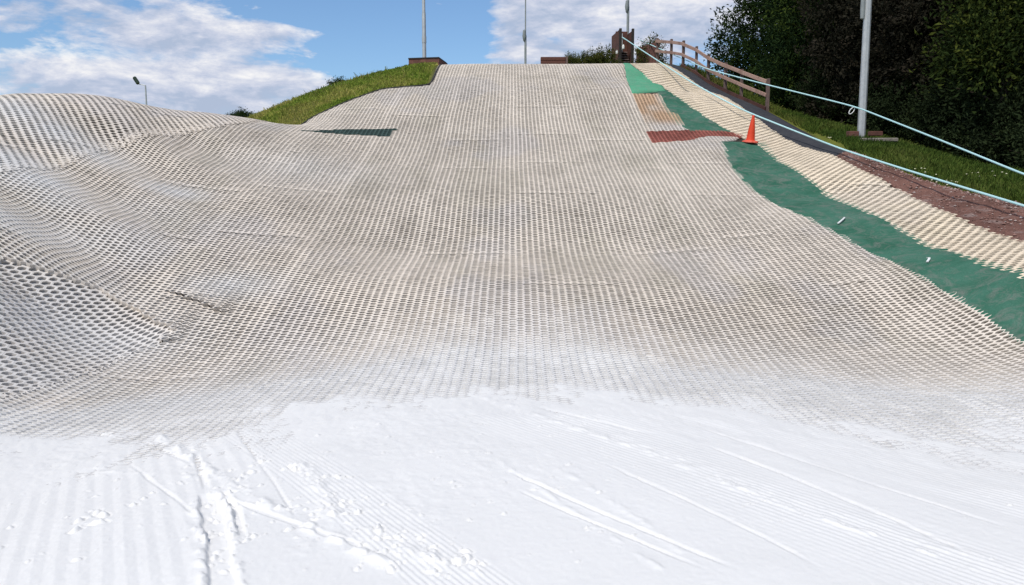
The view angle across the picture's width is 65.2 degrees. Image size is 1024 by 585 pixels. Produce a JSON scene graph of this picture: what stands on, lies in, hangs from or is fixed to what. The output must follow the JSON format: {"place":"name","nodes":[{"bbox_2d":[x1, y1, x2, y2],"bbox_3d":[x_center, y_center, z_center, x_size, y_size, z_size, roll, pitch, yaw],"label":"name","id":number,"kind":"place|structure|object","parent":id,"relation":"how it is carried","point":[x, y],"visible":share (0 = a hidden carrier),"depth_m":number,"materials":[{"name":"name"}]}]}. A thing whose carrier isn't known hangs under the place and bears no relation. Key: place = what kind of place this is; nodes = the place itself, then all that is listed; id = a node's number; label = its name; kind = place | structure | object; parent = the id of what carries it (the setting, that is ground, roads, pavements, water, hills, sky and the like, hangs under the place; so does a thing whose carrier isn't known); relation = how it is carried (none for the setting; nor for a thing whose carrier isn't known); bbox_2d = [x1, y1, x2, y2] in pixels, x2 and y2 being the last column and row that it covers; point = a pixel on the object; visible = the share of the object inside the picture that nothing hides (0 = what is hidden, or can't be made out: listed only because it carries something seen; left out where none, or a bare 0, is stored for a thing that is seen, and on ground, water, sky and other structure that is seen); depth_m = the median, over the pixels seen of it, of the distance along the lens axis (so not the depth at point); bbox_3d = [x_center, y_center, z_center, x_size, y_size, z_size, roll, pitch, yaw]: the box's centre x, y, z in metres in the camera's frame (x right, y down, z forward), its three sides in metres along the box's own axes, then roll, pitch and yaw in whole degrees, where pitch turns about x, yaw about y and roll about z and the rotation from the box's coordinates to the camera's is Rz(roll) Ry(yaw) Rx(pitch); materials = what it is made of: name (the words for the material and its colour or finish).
{"place":"outdoors","nodes":[
{"label":"outdoors","id":0,"kind":"place"},
{"bbox_2d":[0,0,766,115],"label":"sky","id":1,"kind":"structure","parent":0,"point":[209,56],"materials":[{"name":"blue"}]},
{"bbox_2d":[0,63,1022,386],"bbox_3d":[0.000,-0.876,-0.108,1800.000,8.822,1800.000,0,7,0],"label":"ground","id":2,"kind":"structure","parent":0,"point":[824,139],"depth_m":11.07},
{"bbox_2d":[0,258,181,398],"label":"slope matting","id":3,"kind":"object","parent":2,"relation":"on","point":[60,362],"visible":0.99,"depth_m":9.88,"materials":[{"name":"white plastic"}]},
{"bbox_2d":[133,76,146,104],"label":"floodlight mast","id":4,"kind":"object","parent":2,"relation":"on","point":[136,80],"visible":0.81,"depth_m":48.80,"materials":[{"name":"metal"}]},
{"bbox_2d":[224,110,241,116],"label":"distant tree","id":5,"kind":"object","parent":2,"relation":"on","point":[234,114],"visible":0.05,"depth_m":43.10,"materials":[{"name":"green plant"}]},
{"bbox_2d":[235,106,254,116],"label":"distant tree","id":6,"kind":"object","parent":2,"relation":"on","point":[246,113],"visible":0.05,"depth_m":44.90,"materials":[{"name":"green plant"}]},
{"bbox_2d":[325,75,346,84],"bbox_3d":[-8.026,-9.111,37.193,1.608,2.012,1.726,4,8,32],"label":"distant tree","id":7,"kind":"object","parent":2,"relation":"on","point":[334,80],"visible":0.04,"depth_m":37.06,"materials":[{"name":"green plant"}]},
{"bbox_2d":[246,61,437,124],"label":"grass","id":8,"kind":"structure","parent":2,"relation":"on","point":[359,85],"depth_m":25.38,"materials":[{"name":"green plant"}]},
{"bbox_2d":[408,57,446,65],"bbox_3d":[-3.170,-8.280,30.166,1.381,0.984,1.940,0,7,0],"label":"brick planter","id":9,"kind":"object","parent":8,"relation":"on","point":[439,60],"visible":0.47,"depth_m":29.47,"materials":[{"name":"brown brick"}]},
{"bbox_2d":[422,0,425,56],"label":"lighting mast","id":10,"kind":"object","parent":9,"relation":"on","point":[423,30],"visible":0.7,"depth_m":29.87,"materials":[{"name":"metal"}]},
{"bbox_2d":[300,64,442,124],"bbox_3d":[-3.648,-6.223,24.658,1.466,2.960,8.949,3,8,23],"label":"edging strip","id":11,"kind":"object","parent":2,"relation":"on","point":[436,71],"visible":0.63,"depth_m":24.40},
{"bbox_2d":[0,63,1023,486],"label":"slope matting","id":12,"kind":"object","parent":2,"relation":"on","point":[508,197],"visible":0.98,"depth_m":11.72,"materials":[{"name":"beige plastic"}]},
{"bbox_2d":[0,93,267,173],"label":"slope matting","id":13,"kind":"object","parent":12,"relation":"on","point":[30,142],"visible":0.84,"depth_m":15.84,"materials":[{"name":"white plastic"}]},
{"bbox_2d":[301,128,396,136],"bbox_3d":[-3.979,-3.984,19.857,2.431,0.292,0.662,-3,7,-20],"label":"slope matting","id":14,"kind":"object","parent":12,"relation":"on","point":[375,132],"visible":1,"depth_m":19.95,"materials":[{"name":"green plastic"}]},
{"bbox_2d":[0,304,1023,584],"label":"snow","id":15,"kind":"structure","parent":2,"relation":"on","point":[484,486],"depth_m":5.14,"materials":[{"name":"white snow"}]},
{"bbox_2d":[522,0,526,63],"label":"lighting mast","id":16,"kind":"object","parent":2,"relation":"on","point":[524,36],"visible":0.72,"depth_m":42.65,"materials":[{"name":"grey metal"}]},
{"bbox_2d":[540,57,567,63],"bbox_3d":[1.708,-9.163,33.130,1.098,0.924,1.600,0,7,0],"label":"sleeper box","id":17,"kind":"object","parent":2,"relation":"on","point":[553,60],"visible":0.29,"depth_m":32.31,"materials":[{"name":"brown wood"}]},
{"bbox_2d":[565,50,585,63],"bbox_3d":[2.425,-9.371,33.129,1.361,1.320,1.237,5,9,35],"label":"shrub","id":18,"kind":"object","parent":2,"relation":"on","point":[571,59],"visible":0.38,"depth_m":32.91,"materials":[{"name":"green plant"}]},
{"bbox_2d":[575,49,593,63],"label":"shrub","id":19,"kind":"object","parent":2,"relation":"on","point":[584,57],"visible":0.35,"depth_m":33.11,"materials":[{"name":"green plant"}]},
{"bbox_2d":[586,46,611,63],"bbox_3d":[3.494,-9.511,33.462,1.581,1.533,1.436,5,9,35],"label":"shrub","id":20,"kind":"object","parent":2,"relation":"on","point":[595,55],"visible":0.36,"depth_m":33.22,"materials":[{"name":"green plant"}]},
{"bbox_2d":[595,43,626,63],"bbox_3d":[3.994,-9.588,33.616,1.636,1.746,1.800,-3,8,-22],"label":"shrub","id":21,"kind":"object","parent":2,"relation":"on","point":[609,58],"visible":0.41,"depth_m":33.40,"materials":[{"name":"green plant"}]},
{"bbox_2d":[611,28,633,62],"bbox_3d":[5.125,-10.677,37.640,0.860,3.221,1.695,-1,7,-6],"label":"lift hut","id":22,"kind":"object","parent":2,"relation":"on","point":[622,47],"visible":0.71,"depth_m":37.29,"materials":[{"name":"brick"}]},
{"bbox_2d":[622,37,1023,206],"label":"tow rope","id":23,"kind":"object","parent":22,"relation":"attached to","point":[969,189],"visible":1,"depth_m":17.10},
{"bbox_2d":[625,0,628,33],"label":"lighting mast","id":24,"kind":"object","parent":2,"relation":"on","point":[627,11],"visible":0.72,"depth_m":39.55,"materials":[{"name":"grey metal"}]},
{"bbox_2d":[623,63,664,93],"bbox_3d":[4.085,-7.197,26.843,1.119,1.946,6.960,0,7,0],"label":"carpet runner","id":25,"kind":"object","parent":2,"relation":"on","point":[639,81],"visible":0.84,"depth_m":24.63,"materials":[{"name":"green carpet"}]},
{"bbox_2d":[636,42,658,62],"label":"brick wall","id":26,"kind":"structure","parent":2,"relation":"on","point":[651,49],"depth_m":35.29,"materials":[{"name":"brown brick"}]},
{"bbox_2d":[631,31,669,62],"bbox_3d":[6.337,-10.595,35.981,2.196,2.130,1.994,1,7,9],"label":"shrub","id":27,"kind":"object","parent":2,"relation":"on","point":[639,54],"visible":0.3,"depth_m":35.77,"materials":[{"name":"green plant"}]},
{"bbox_2d":[633,93,687,130],"bbox_3d":[4.094,-4.983,22.037,1.152,1.363,3.156,0,7,0],"label":"slope matting","id":28,"kind":"object","parent":2,"relation":"on","point":[656,115],"visible":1,"depth_m":21.90,"materials":[{"name":"beige plastic"}]},
{"bbox_2d":[657,90,730,131],"bbox_3d":[4.638,-5.083,22.235,1.268,1.530,3.437,-2,7,-19],"label":"carpet runner","id":29,"kind":"object","parent":2,"relation":"on","point":[691,118],"visible":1,"depth_m":21.93,"materials":[{"name":"green carpet"}]},
{"bbox_2d":[647,130,742,142],"bbox_3d":[4.683,-3.945,20.274,2.708,0.448,1.003,-1,7,-10],"label":"slope matting","id":30,"kind":"object","parent":2,"relation":"on","point":[668,136],"visible":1,"depth_m":20.31,"materials":[{"name":"red plastic"}]},
{"bbox_2d":[655,38,769,111],"bbox_3d":[6.727,-7.674,28.219,0.208,4.193,9.167,-1,7,-11],"label":"wooden fence","id":31,"kind":"object","parent":2,"relation":"on","point":[725,65],"visible":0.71,"depth_m":26.82,"materials":[{"name":"brown wood"}]},
{"bbox_2d":[677,63,831,133],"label":"grass","id":32,"kind":"structure","parent":2,"relation":"on","point":[806,122],"depth_m":24.75,"materials":[{"name":"green plant"}]},
{"bbox_2d":[703,0,806,97],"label":"cypress tree","id":33,"kind":"object","parent":2,"relation":"on","point":[743,31],"visible":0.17,"depth_m":34.16,"materials":[{"name":"green plant"}]},
{"bbox_2d":[765,74,807,115],"bbox_3d":[10.975,-7.441,30.824,2.327,2.180,2.197,6,9,41],"label":"shrub","id":34,"kind":"object","parent":2,"relation":"on","point":[789,100],"visible":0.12,"depth_m":30.58,"materials":[{"name":"green plant"}]},
{"bbox_2d":[738,0,887,126],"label":"cypress tree","id":35,"kind":"object","parent":2,"relation":"on","point":[782,54],"visible":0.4,"depth_m":29.20,"materials":[{"name":"green plant"}]},
{"bbox_2d":[784,64,858,122],"bbox_3d":[10.874,-6.761,27.994,2.472,2.453,2.618,-4,8,-31],"label":"shrub","id":36,"kind":"object","parent":2,"relation":"on","point":[815,86],"visible":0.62,"depth_m":27.55,"materials":[{"name":"green plant"}]},
{"bbox_2d":[756,0,888,125],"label":"cypress tree","id":37,"kind":"object","parent":2,"relation":"on","point":[794,56],"depth_m":33.03,"materials":[{"name":"green plant"}]},
{"bbox_2d":[630,63,1023,278],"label":"slope matting","id":38,"kind":"object","parent":2,"relation":"on","point":[834,176],"visible":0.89,"depth_m":15.74,"materials":[{"name":"beige plastic"}]},
{"bbox_2d":[640,40,1023,174],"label":"tow rope","id":39,"kind":"object","parent":2,"relation":"on","point":[997,163],"visible":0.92,"depth_m":18.95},
{"bbox_2d":[857,0,871,136],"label":"lamp post","id":40,"kind":"object","parent":2,"relation":"on","point":[865,10],"visible":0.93,"depth_m":20.38,"materials":[{"name":"metal"}]},
{"bbox_2d":[720,141,1023,343],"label":"carpet runner","id":41,"kind":"object","parent":2,"relation":"on","point":[997,293],"visible":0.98,"depth_m":12.80,"materials":[{"name":"green carpet"}]},
{"bbox_2d":[742,115,757,142],"bbox_3d":[5.976,-4.075,19.935,0.372,0.674,0.373,-1,14,-17],"label":"traffic cone","id":42,"kind":"object","parent":41,"relation":"on","point":[750,137],"visible":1,"depth_m":19.88,"materials":[{"name":"plastic"}]},
{"bbox_2d":[792,0,952,129],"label":"bronze leaved tree","id":43,"kind":"object","parent":2,"relation":"on","point":[882,9],"visible":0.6,"depth_m":26.03,"materials":[{"name":"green plant"}]},
{"bbox_2d":[841,69,926,141],"bbox_3d":[12.030,-5.808,25.476,2.747,2.726,2.908,-6,9,-40],"label":"shrub","id":44,"kind":"object","parent":2,"relation":"on","point":[888,107],"visible":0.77,"depth_m":25.00,"materials":[{"name":"green plant"}]},
{"bbox_2d":[778,108,1023,203],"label":"grass","id":45,"kind":"structure","parent":2,"relation":"on","point":[959,170],"depth_m":17.24,"materials":[{"name":"green plant"}]},
{"bbox_2d":[846,131,858,136],"bbox_3d":[8.676,-4.037,20.380,0.270,0.140,0.140,-1,7,-7],"label":"brick block","id":46,"kind":"object","parent":45,"relation":"on","point":[856,133],"depth_m":20.31,"materials":[{"name":"red brick"}]},
{"bbox_2d":[868,131,882,135],"bbox_3d":[9.236,-4.042,20.339,0.320,0.110,0.140,0,7,-3],"label":"brick block","id":47,"kind":"object","parent":45,"relation":"on","point":[875,133],"depth_m":20.27,"materials":[{"name":"red brick"}]},
{"bbox_2d":[859,138,897,141],"bbox_3d":[9.166,-3.831,20.184,0.900,0.100,0.600,1,7,7],"label":"concrete slab","id":48,"kind":"object","parent":45,"relation":"on","point":[892,139],"depth_m":19.88,"materials":[{"name":"grey concrete"}]},
{"bbox_2d":[837,151,1023,241],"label":"gravel bank","id":49,"kind":"structure","parent":2,"relation":"on","point":[987,205],"depth_m":13.83,"materials":[{"name":"brown gravel"}]},
{"bbox_2d":[881,1,988,138],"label":"cypress tree","id":50,"kind":"object","parent":2,"relation":"on","point":[915,38],"visible":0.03,"depth_m":25.38,"materials":[{"name":"green plant"}]},
{"bbox_2d":[860,0,1020,139],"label":"bronze leaved tree","id":51,"kind":"object","parent":2,"relation":"on","point":[921,12],"visible":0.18,"depth_m":24.54,"materials":[{"name":"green plant"}]},
{"bbox_2d":[892,73,991,154],"bbox_3d":[12.873,-4.982,23.589,3.021,2.998,3.199,-2,7,-15],"label":"shrub","id":52,"kind":"object","parent":2,"relation":"on","point":[934,122],"visible":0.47,"depth_m":23.23,"materials":[{"name":"green plant"}]},
{"bbox_2d":[908,0,1023,162],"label":"golden conifer","id":53,"kind":"object","parent":2,"relation":"on","point":[983,30],"visible":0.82,"depth_m":21.34,"materials":[{"name":"green plant"}]},
{"bbox_2d":[926,0,1023,157],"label":"cypress tree","id":54,"kind":"object","parent":2,"relation":"on","point":[967,103],"visible":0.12,"depth_m":21.87,"materials":[{"name":"green plant"}]},
{"bbox_2d":[931,73,1023,167],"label":"shrub","id":55,"kind":"object","parent":2,"relation":"on","point":[984,145],"visible":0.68,"depth_m":21.37,"materials":[{"name":"green plant"}]},
{"bbox_2d":[991,106,1023,168],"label":"shrub","id":56,"kind":"object","parent":2,"relation":"on","point":[1017,150],"visible":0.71,"depth_m":19.33,"materials":[{"name":"green plant"}]},
{"bbox_2d":[667,64,844,155],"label":"asphalt path","id":57,"kind":"structure","parent":0,"point":[800,139],"depth_m":22.07,"materials":[{"name":"grey asphalt"}]}
]}

